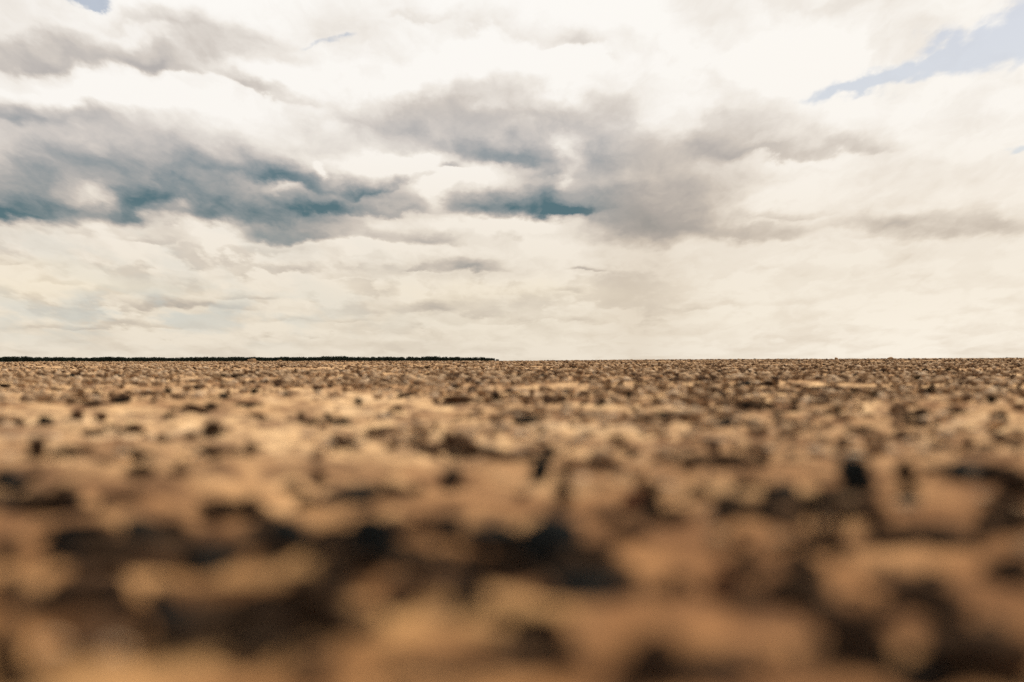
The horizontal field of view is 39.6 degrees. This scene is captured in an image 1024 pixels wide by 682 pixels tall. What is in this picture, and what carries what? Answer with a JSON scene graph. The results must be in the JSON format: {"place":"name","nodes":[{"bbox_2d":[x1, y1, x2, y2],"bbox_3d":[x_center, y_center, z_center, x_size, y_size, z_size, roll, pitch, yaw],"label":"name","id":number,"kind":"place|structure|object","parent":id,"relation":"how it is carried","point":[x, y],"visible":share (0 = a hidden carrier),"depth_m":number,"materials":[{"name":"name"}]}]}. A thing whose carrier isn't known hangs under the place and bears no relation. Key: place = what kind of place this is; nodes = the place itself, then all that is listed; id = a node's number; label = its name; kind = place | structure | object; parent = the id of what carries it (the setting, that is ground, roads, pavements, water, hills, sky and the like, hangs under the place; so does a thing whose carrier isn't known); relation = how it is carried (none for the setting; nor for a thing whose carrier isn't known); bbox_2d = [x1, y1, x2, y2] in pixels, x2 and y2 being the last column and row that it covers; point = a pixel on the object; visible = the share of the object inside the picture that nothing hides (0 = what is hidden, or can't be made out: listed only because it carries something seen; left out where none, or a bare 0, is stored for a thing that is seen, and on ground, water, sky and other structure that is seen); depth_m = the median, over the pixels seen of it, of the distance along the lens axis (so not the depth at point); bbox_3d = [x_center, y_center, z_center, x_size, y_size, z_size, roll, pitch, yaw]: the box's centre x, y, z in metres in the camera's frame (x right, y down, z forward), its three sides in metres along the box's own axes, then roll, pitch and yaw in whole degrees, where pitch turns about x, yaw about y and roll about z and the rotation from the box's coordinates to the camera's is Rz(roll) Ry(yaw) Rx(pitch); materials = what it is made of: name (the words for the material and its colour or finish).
{"place":"outdoors","nodes":[
{"label":"outdoors","id":0,"kind":"place"},
{"bbox_2d":[0,359,1023,681],"bbox_3d":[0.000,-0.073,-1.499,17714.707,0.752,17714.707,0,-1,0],"label":"ground","id":1,"kind":"structure","parent":0,"point":[602,635],"depth_m":2.33,"materials":[{"name":"soil"}]},
{"bbox_2d":[0,571,21,600],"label":"clod","id":2,"kind":"object","parent":1,"relation":"on","point":[9,581],"visible":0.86,"depth_m":1.43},
{"bbox_2d":[0,471,27,485],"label":"stone","id":3,"kind":"object","parent":1,"relation":"on","point":[5,475],"visible":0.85,"depth_m":2.71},
{"bbox_2d":[0,616,28,681],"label":"clod","id":4,"kind":"object","parent":1,"relation":"on","point":[14,658],"visible":1,"depth_m":1.07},
{"bbox_2d":[0,534,28,555],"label":"clod","id":5,"kind":"object","parent":1,"relation":"on","point":[12,544],"visible":0.96,"depth_m":1.65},
{"bbox_2d":[26,435,47,458],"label":"clod","id":6,"kind":"object","parent":1,"relation":"on","point":[37,446],"visible":0.99,"depth_m":3.10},
{"bbox_2d":[0,489,85,512],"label":"clod","id":7,"kind":"object","parent":1,"relation":"on","point":[37,499],"visible":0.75,"depth_m":2.29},
{"bbox_2d":[34,576,72,609],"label":"clod","id":8,"kind":"object","parent":1,"relation":"on","point":[58,588],"visible":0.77,"depth_m":1.34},
{"bbox_2d":[48,520,89,541],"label":"stone","id":9,"kind":"object","parent":1,"relation":"on","point":[69,525],"visible":0.74,"depth_m":1.76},
{"bbox_2d":[43,564,129,606],"bbox_3d":[-0.428,0.244,1.413,0.081,0.043,0.061,0,-1,29],"label":"clod","id":10,"kind":"object","parent":1,"relation":"on","point":[84,581],"visible":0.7,"depth_m":1.40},
{"bbox_2d":[58,618,119,651],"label":"clod","id":11,"kind":"object","parent":1,"relation":"on","point":[97,635],"visible":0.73,"depth_m":1.19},
{"bbox_2d":[83,518,112,530],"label":"clod","id":12,"kind":"object","parent":1,"relation":"on","point":[97,524],"visible":0.46,"depth_m":1.79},
{"bbox_2d":[76,529,123,549],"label":"clod","id":13,"kind":"object","parent":1,"relation":"on","point":[95,539],"visible":0.6,"depth_m":1.72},
{"bbox_2d":[75,543,180,563],"bbox_3d":[-0.446,0.249,1.675,0.134,0.024,0.133,0,-1,-2],"label":"clod","id":14,"kind":"object","parent":1,"relation":"on","point":[116,554],"visible":0.66,"depth_m":1.64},
{"bbox_2d":[154,532,200,546],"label":"clod","id":15,"kind":"object","parent":14,"relation":"on","point":[182,538],"visible":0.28,"depth_m":1.71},
{"bbox_2d":[121,490,140,501],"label":"clod","id":16,"kind":"object","parent":1,"relation":"on","point":[129,496],"visible":0.93,"depth_m":2.34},
{"bbox_2d":[121,514,149,532],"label":"stone","id":17,"kind":"object","parent":1,"relation":"on","point":[136,521],"visible":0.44,"depth_m":1.77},
{"bbox_2d":[127,448,153,458],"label":"clod","id":18,"kind":"object","parent":1,"relation":"on","point":[136,453],"visible":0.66,"depth_m":3.61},
{"bbox_2d":[146,580,173,609],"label":"clod","id":19,"kind":"object","parent":1,"relation":"on","point":[159,590],"visible":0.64,"depth_m":1.35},
{"bbox_2d":[148,595,194,630],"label":"stone","id":20,"kind":"object","parent":1,"relation":"on","point":[161,611],"visible":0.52,"depth_m":1.22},
{"bbox_2d":[162,516,188,532],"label":"clod","id":21,"kind":"object","parent":1,"relation":"on","point":[175,524],"visible":0.66,"depth_m":1.81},
{"bbox_2d":[146,616,238,647],"bbox_3d":[-0.262,0.238,1.165,0.075,0.024,0.059,-1,-1,35],"label":"clod","id":22,"kind":"object","parent":1,"relation":"on","point":[205,633],"visible":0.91,"depth_m":1.15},
{"bbox_2d":[182,545,230,572],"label":"stone","id":23,"kind":"object","parent":1,"relation":"on","point":[194,558],"visible":0.82,"depth_m":1.62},
{"bbox_2d":[203,421,221,433],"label":"clod","id":24,"kind":"object","parent":1,"relation":"on","point":[211,427],"visible":1,"depth_m":4.54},
{"bbox_2d":[191,593,235,619],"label":"clod","id":25,"kind":"object","parent":1,"relation":"on","point":[216,606],"visible":0.57,"depth_m":1.22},
{"bbox_2d":[195,445,236,455],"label":"clod","id":26,"kind":"object","parent":1,"relation":"on","point":[221,450],"visible":0.98,"depth_m":3.53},
{"bbox_2d":[209,498,237,513],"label":"clod","id":27,"kind":"object","parent":1,"relation":"on","point":[221,505],"visible":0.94,"depth_m":2.29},
{"bbox_2d":[0,356,454,361],"bbox_3d":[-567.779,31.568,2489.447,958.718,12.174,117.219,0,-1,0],"label":"treeline","id":28,"kind":"object","parent":1,"relation":"on","point":[162,359],"visible":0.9,"depth_m":2445.89,"materials":[{"name":"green plant"}]},
{"bbox_2d":[222,532,259,551],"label":"clod","id":29,"kind":"object","parent":1,"relation":"on","point":[244,542],"visible":0.31,"depth_m":1.71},
{"bbox_2d":[236,494,263,517],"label":"clod","id":30,"kind":"object","parent":1,"relation":"on","point":[249,506],"visible":0.94,"depth_m":2.28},
{"bbox_2d":[231,581,275,615],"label":"clod","id":31,"kind":"object","parent":1,"relation":"on","point":[254,600],"visible":0.66,"depth_m":1.21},
{"bbox_2d":[244,518,272,533],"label":"clod","id":32,"kind":"object","parent":1,"relation":"on","point":[259,525],"visible":0.41,"depth_m":1.79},
{"bbox_2d":[253,509,277,519],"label":"clod","id":33,"kind":"object","parent":1,"relation":"on","point":[265,515],"visible":0.44,"depth_m":1.96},
{"bbox_2d":[266,516,310,548],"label":"stone","id":34,"kind":"object","parent":1,"relation":"on","point":[285,532],"visible":0.91,"depth_m":1.66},
{"bbox_2d":[270,568,355,623],"bbox_3d":[-0.172,0.222,1.220,0.075,0.056,0.072,0,-1,5],"label":"clod","id":35,"kind":"object","parent":1,"relation":"on","point":[322,598],"visible":0.88,"depth_m":1.20,"materials":[{"name":"soil"}]},
{"bbox_2d":[295,661,338,681],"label":"clod","id":36,"kind":"object","parent":1,"relation":"on","point":[323,671],"visible":1,"depth_m":1.06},
{"bbox_2d":[312,467,324,484],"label":"clod","id":37,"kind":"object","parent":1,"relation":"on","point":[318,475],"visible":1,"depth_m":2.93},
{"bbox_2d":[309,522,349,548],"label":"clod","id":38,"kind":"object","parent":1,"relation":"on","point":[334,534],"visible":0.56,"depth_m":1.68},
{"bbox_2d":[326,570,352,582],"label":"clod","id":39,"kind":"object","parent":1,"relation":"on","point":[338,576],"visible":0.4,"depth_m":1.41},
{"bbox_2d":[332,434,355,446],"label":"clod","id":40,"kind":"object","parent":1,"relation":"on","point":[339,439],"visible":1,"depth_m":3.88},
{"bbox_2d":[312,548,382,571],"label":"clod","id":41,"kind":"object","parent":1,"relation":"on","point":[344,559],"visible":0.94,"depth_m":1.47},
{"bbox_2d":[320,484,381,497],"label":"stone","id":42,"kind":"object","parent":1,"relation":"on","point":[367,490],"visible":0.68,"depth_m":2.51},
{"bbox_2d":[345,510,398,568],"bbox_3d":[-0.153,0.214,1.511,0.064,0.069,0.041,-1,-1,32],"label":"stone","id":43,"kind":"object","parent":1,"relation":"on","point":[373,533],"visible":0.86,"depth_m":1.50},
{"bbox_2d":[380,590,422,608],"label":"clod","id":44,"kind":"object","parent":1,"relation":"on","point":[404,598],"visible":0.98,"depth_m":1.39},
{"bbox_2d":[392,515,415,536],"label":"clod","id":45,"kind":"object","parent":1,"relation":"on","point":[402,525],"visible":0.38,"depth_m":1.87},
{"bbox_2d":[394,540,435,566],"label":"clod","id":46,"kind":"object","parent":1,"relation":"on","point":[410,553],"visible":0.48,"depth_m":1.56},
{"bbox_2d":[413,513,440,532],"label":"clod","id":47,"kind":"object","parent":1,"relation":"on","point":[428,523],"visible":0.85,"depth_m":2.01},
{"bbox_2d":[419,444,447,455],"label":"clod","id":48,"kind":"object","parent":1,"relation":"on","point":[433,449],"visible":0.82,"depth_m":3.62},
{"bbox_2d":[408,563,468,583],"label":"clod","id":49,"kind":"object","parent":1,"relation":"on","point":[440,573],"visible":0.97,"depth_m":1.44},
{"bbox_2d":[436,513,462,539],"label":"stone","id":50,"kind":"object","parent":1,"relation":"on","point":[450,525],"visible":0.98,"depth_m":1.90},
{"bbox_2d":[443,467,461,483],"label":"rock","id":51,"kind":"object","parent":1,"relation":"on","point":[454,475],"visible":1,"depth_m":2.89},
{"bbox_2d":[439,432,473,448],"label":"clod","id":52,"kind":"object","parent":1,"relation":"on","point":[451,440],"visible":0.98,"depth_m":3.81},
{"bbox_2d":[441,394,473,402],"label":"clod","id":53,"kind":"object","parent":1,"relation":"on","point":[459,398],"visible":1,"depth_m":7.58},
{"bbox_2d":[451,578,486,608],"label":"stone","id":54,"kind":"object","parent":1,"relation":"on","point":[470,593],"visible":0.99,"depth_m":1.33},
{"bbox_2d":[455,544,485,570],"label":"clod","id":55,"kind":"object","parent":1,"relation":"on","point":[473,557],"visible":0.91,"depth_m":1.57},
{"bbox_2d":[468,642,506,668],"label":"clod","id":56,"kind":"object","parent":1,"relation":"on","point":[487,655],"visible":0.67,"depth_m":1.11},
{"bbox_2d":[466,523,519,542],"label":"stone","id":57,"kind":"object","parent":1,"relation":"on","point":[496,531],"visible":0.78,"depth_m":1.83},
{"bbox_2d":[484,602,513,620],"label":"clod","id":58,"kind":"object","parent":1,"relation":"on","point":[499,611],"visible":0.99,"depth_m":1.27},
{"bbox_2d":[484,544,533,578],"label":"clod","id":59,"kind":"object","parent":1,"relation":"on","point":[505,558],"visible":0.83,"depth_m":1.57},
{"bbox_2d":[0,394,1023,681],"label":"clod crumbs","id":60,"kind":"object","parent":1,"relation":"on","point":[522,662],"visible":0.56,"depth_m":1.57,"materials":[{"name":"soil"}]},
{"bbox_2d":[484,451,539,459],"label":"clod","id":61,"kind":"object","parent":1,"relation":"on","point":[519,455],"visible":0.62,"depth_m":3.46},
{"bbox_2d":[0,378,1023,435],"bbox_3d":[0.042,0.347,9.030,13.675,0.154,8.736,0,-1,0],"label":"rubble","id":62,"kind":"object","parent":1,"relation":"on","point":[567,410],"visible":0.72,"depth_m":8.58,"materials":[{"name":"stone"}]},
{"bbox_2d":[0,415,1023,531],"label":"rubble","id":63,"kind":"object","parent":1,"relation":"on","point":[874,445],"visible":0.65,"depth_m":4.03,"materials":[{"name":"stone"}]},
{"bbox_2d":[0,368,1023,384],"bbox_3d":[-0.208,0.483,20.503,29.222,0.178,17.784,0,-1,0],"label":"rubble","id":64,"kind":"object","parent":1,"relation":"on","point":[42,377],"visible":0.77,"depth_m":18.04,"materials":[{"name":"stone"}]},
{"bbox_2d":[0,358,1023,371],"bbox_3d":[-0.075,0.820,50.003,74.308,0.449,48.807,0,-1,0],"label":"rubble","id":65,"kind":"object","parent":1,"relation":"on","point":[1002,364],"visible":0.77,"depth_m":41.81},
{"bbox_2d":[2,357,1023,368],"bbox_3d":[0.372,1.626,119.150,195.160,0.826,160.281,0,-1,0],"label":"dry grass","id":66,"kind":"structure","parent":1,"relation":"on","point":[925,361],"depth_m":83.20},
{"bbox_2d":[21,541,1023,681],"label":"rubble","id":67,"kind":"object","parent":1,"relation":"on","point":[115,651],"visible":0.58,"depth_m":1.16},
{"bbox_2d":[513,520,547,569],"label":"stone","id":68,"kind":"object","parent":1,"relation":"on","point":[531,542],"visible":0.81,"depth_m":1.58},
{"bbox_2d":[499,610,571,661],"bbox_3d":[0.018,0.239,1.136,0.060,0.051,0.044,0,-1,-8],"label":"clod","id":69,"kind":"object","parent":1,"relation":"on","point":[543,635],"visible":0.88,"depth_m":1.12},
{"bbox_2d":[529,458,550,480],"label":"stone","id":70,"kind":"object","parent":1,"relation":"on","point":[540,468],"visible":0.99,"depth_m":2.85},
{"bbox_2d":[534,512,581,548],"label":"stone","id":71,"kind":"object","parent":1,"relation":"on","point":[563,530],"visible":0.59,"depth_m":1.67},
{"bbox_2d":[553,476,573,499],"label":"clod","id":72,"kind":"object","parent":1,"relation":"on","point":[563,488],"visible":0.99,"depth_m":2.37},
{"bbox_2d":[549,574,616,598],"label":"stone","id":73,"kind":"object","parent":1,"relation":"on","point":[581,586],"visible":0.62,"depth_m":1.50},
{"bbox_2d":[554,550,622,574],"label":"clod","id":74,"kind":"object","parent":1,"relation":"on","point":[582,562],"visible":0.62,"depth_m":1.56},
{"bbox_2d":[575,458,618,465],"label":"clod","id":75,"kind":"object","parent":1,"relation":"on","point":[595,461],"visible":0.95,"depth_m":3.02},
{"bbox_2d":[579,538,621,556],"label":"clod","id":76,"kind":"object","parent":1,"relation":"on","point":[607,547],"visible":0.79,"depth_m":1.68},
{"bbox_2d":[594,506,623,521],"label":"clod","id":77,"kind":"object","parent":1,"relation":"on","point":[612,513],"visible":1,"depth_m":2.13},
{"bbox_2d":[619,492,642,510],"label":"clod","id":78,"kind":"object","parent":1,"relation":"on","point":[630,501],"visible":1,"depth_m":2.27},
{"bbox_2d":[614,517,650,537],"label":"clod","id":79,"kind":"object","parent":1,"relation":"on","point":[637,527],"visible":0.99,"depth_m":1.86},
{"bbox_2d":[641,479,658,501],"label":"clod","id":80,"kind":"object","parent":1,"relation":"on","point":[649,489],"visible":0.84,"depth_m":2.49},
{"bbox_2d":[618,626,689,681],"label":"clod","id":81,"kind":"object","parent":1,"relation":"on","point":[657,652],"visible":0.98,"depth_m":1.02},
{"bbox_2d":[659,506,695,521],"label":"clod","id":82,"kind":"object","parent":1,"relation":"on","point":[674,513],"visible":1,"depth_m":2.20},
{"bbox_2d":[663,571,694,589],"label":"clod","id":83,"kind":"object","parent":1,"relation":"on","point":[684,581],"visible":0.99,"depth_m":1.46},
{"bbox_2d":[680,454,711,461],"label":"clod","id":84,"kind":"object","parent":1,"relation":"on","point":[700,457],"visible":0.79,"depth_m":3.23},
{"bbox_2d":[688,484,708,496],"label":"clod","id":85,"kind":"object","parent":1,"relation":"on","point":[699,490],"visible":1,"depth_m":2.50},
{"bbox_2d":[705,574,737,597],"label":"clod","id":86,"kind":"object","parent":1,"relation":"on","point":[718,585],"visible":0.98,"depth_m":1.48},
{"bbox_2d":[710,454,734,463],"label":"clod","id":87,"kind":"object","parent":1,"relation":"on","point":[723,459],"visible":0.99,"depth_m":3.18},
{"bbox_2d":[701,648,766,679],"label":"clod","id":88,"kind":"object","parent":1,"relation":"on","point":[724,662],"visible":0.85,"depth_m":1.09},
{"bbox_2d":[732,527,746,545],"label":"clod","id":89,"kind":"object","parent":1,"relation":"on","point":[739,537],"visible":1,"depth_m":1.84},
{"bbox_2d":[728,550,758,571],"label":"clod","id":90,"kind":"object","parent":1,"relation":"on","point":[742,562],"visible":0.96,"depth_m":1.66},
{"bbox_2d":[735,497,768,517],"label":"clod","id":91,"kind":"object","parent":1,"relation":"on","point":[755,508],"visible":0.6,"depth_m":2.11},
{"bbox_2d":[737,456,769,464],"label":"clod","id":92,"kind":"object","parent":1,"relation":"on","point":[751,460],"visible":0.98,"depth_m":3.17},
{"bbox_2d":[767,535,787,547],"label":"clod","id":93,"kind":"object","parent":1,"relation":"on","point":[778,541],"visible":0.96,"depth_m":1.81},
{"bbox_2d":[767,480,798,497],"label":"stone","id":94,"kind":"object","parent":1,"relation":"on","point":[777,489],"visible":0.56,"depth_m":2.23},
{"bbox_2d":[760,570,827,599],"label":"clod","id":95,"kind":"object","parent":1,"relation":"on","point":[785,584],"visible":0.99,"depth_m":1.42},
{"bbox_2d":[781,546,817,573],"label":"clod","id":96,"kind":"object","parent":1,"relation":"on","point":[798,559],"visible":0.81,"depth_m":1.60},
{"bbox_2d":[780,491,844,514],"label":"clod","id":97,"kind":"object","parent":1,"relation":"on","point":[827,508],"visible":0.51,"depth_m":2.16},
{"bbox_2d":[797,528,847,551],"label":"clod","id":98,"kind":"object","parent":1,"relation":"on","point":[819,539],"visible":0.83,"depth_m":1.76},
{"bbox_2d":[811,603,847,618],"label":"clod","id":99,"kind":"object","parent":1,"relation":"on","point":[834,608],"visible":0.33,"depth_m":1.34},
{"bbox_2d":[837,455,876,494],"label":"stone","id":100,"kind":"object","parent":1,"relation":"on","point":[854,474],"visible":0.98,"depth_m":2.34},
{"bbox_2d":[818,599,899,676],"bbox_3d":[0.271,0.232,1.110,0.065,0.063,0.061,0,-1,-12],"label":"clod","id":101,"kind":"object","parent":1,"relation":"on","point":[853,633],"visible":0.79,"depth_m":1.09,"materials":[{"name":"soil"}]},
{"bbox_2d":[865,499,887,523],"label":"clod","id":102,"kind":"object","parent":1,"relation":"on","point":[877,511],"visible":0.85,"depth_m":2.05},
{"bbox_2d":[868,522,897,538],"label":"clod","id":103,"kind":"object","parent":1,"relation":"on","point":[881,527],"visible":0.59,"depth_m":1.92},
{"bbox_2d":[867,570,940,588],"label":"clod","id":104,"kind":"object","parent":1,"relation":"on","point":[901,579],"visible":0.8,"depth_m":1.53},
{"bbox_2d":[893,457,916,480],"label":"stone","id":105,"kind":"object","parent":1,"relation":"on","point":[905,467],"visible":0.89,"depth_m":2.66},
{"bbox_2d":[895,481,920,500],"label":"clod","id":106,"kind":"object","parent":1,"relation":"on","point":[907,490],"visible":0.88,"depth_m":2.34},
{"bbox_2d":[896,521,967,542],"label":"clod","id":107,"kind":"object","parent":1,"relation":"on","point":[935,532],"visible":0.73,"depth_m":1.90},
{"bbox_2d":[894,579,974,620],"bbox_3d":[0.417,0.258,1.408,0.078,0.042,0.085,0,-1,9],"label":"clod","id":108,"kind":"object","parent":1,"relation":"on","point":[926,598],"visible":0.91,"depth_m":1.38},
{"bbox_2d":[942,461,988,482],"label":"stone","id":109,"kind":"object","parent":1,"relation":"on","point":[961,470],"visible":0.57,"depth_m":2.62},
{"bbox_2d":[914,620,1023,681],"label":"clod","id":110,"kind":"object","parent":1,"relation":"on","point":[968,651],"visible":1,"depth_m":1.06,"materials":[{"name":"soil"}]},
{"bbox_2d":[981,513,1023,530],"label":"clod","id":111,"kind":"object","parent":1,"relation":"on","point":[1010,521],"visible":0.69,"depth_m":2.02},
{"bbox_2d":[986,552,1023,576],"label":"clod","id":112,"kind":"object","parent":1,"relation":"on","point":[1007,564],"visible":0.73,"depth_m":1.58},
{"bbox_2d":[996,464,1023,491],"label":"clod","id":113,"kind":"object","parent":1,"relation":"on","point":[1009,477],"visible":0.98,"depth_m":2.44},
{"bbox_2d":[0,0,1023,361],"label":"sky","id":114,"kind":"structure","parent":0,"point":[503,180],"materials":[{"name":"white"}]},
{"bbox_2d":[1,373,1023,407],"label":"dry grass","id":115,"kind":"structure","parent":0,"point":[525,400],"depth_m":10.10,"materials":[{"name":"plant"}]},
{"bbox_2d":[3,363,1023,377],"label":"dry grass","id":116,"kind":"structure","parent":0,"point":[596,371],"depth_m":27.29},
{"bbox_2d":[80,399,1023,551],"bbox_3d":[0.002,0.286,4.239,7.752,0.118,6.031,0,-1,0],"label":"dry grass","id":117,"kind":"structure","parent":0,"point":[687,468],"depth_m":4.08,"materials":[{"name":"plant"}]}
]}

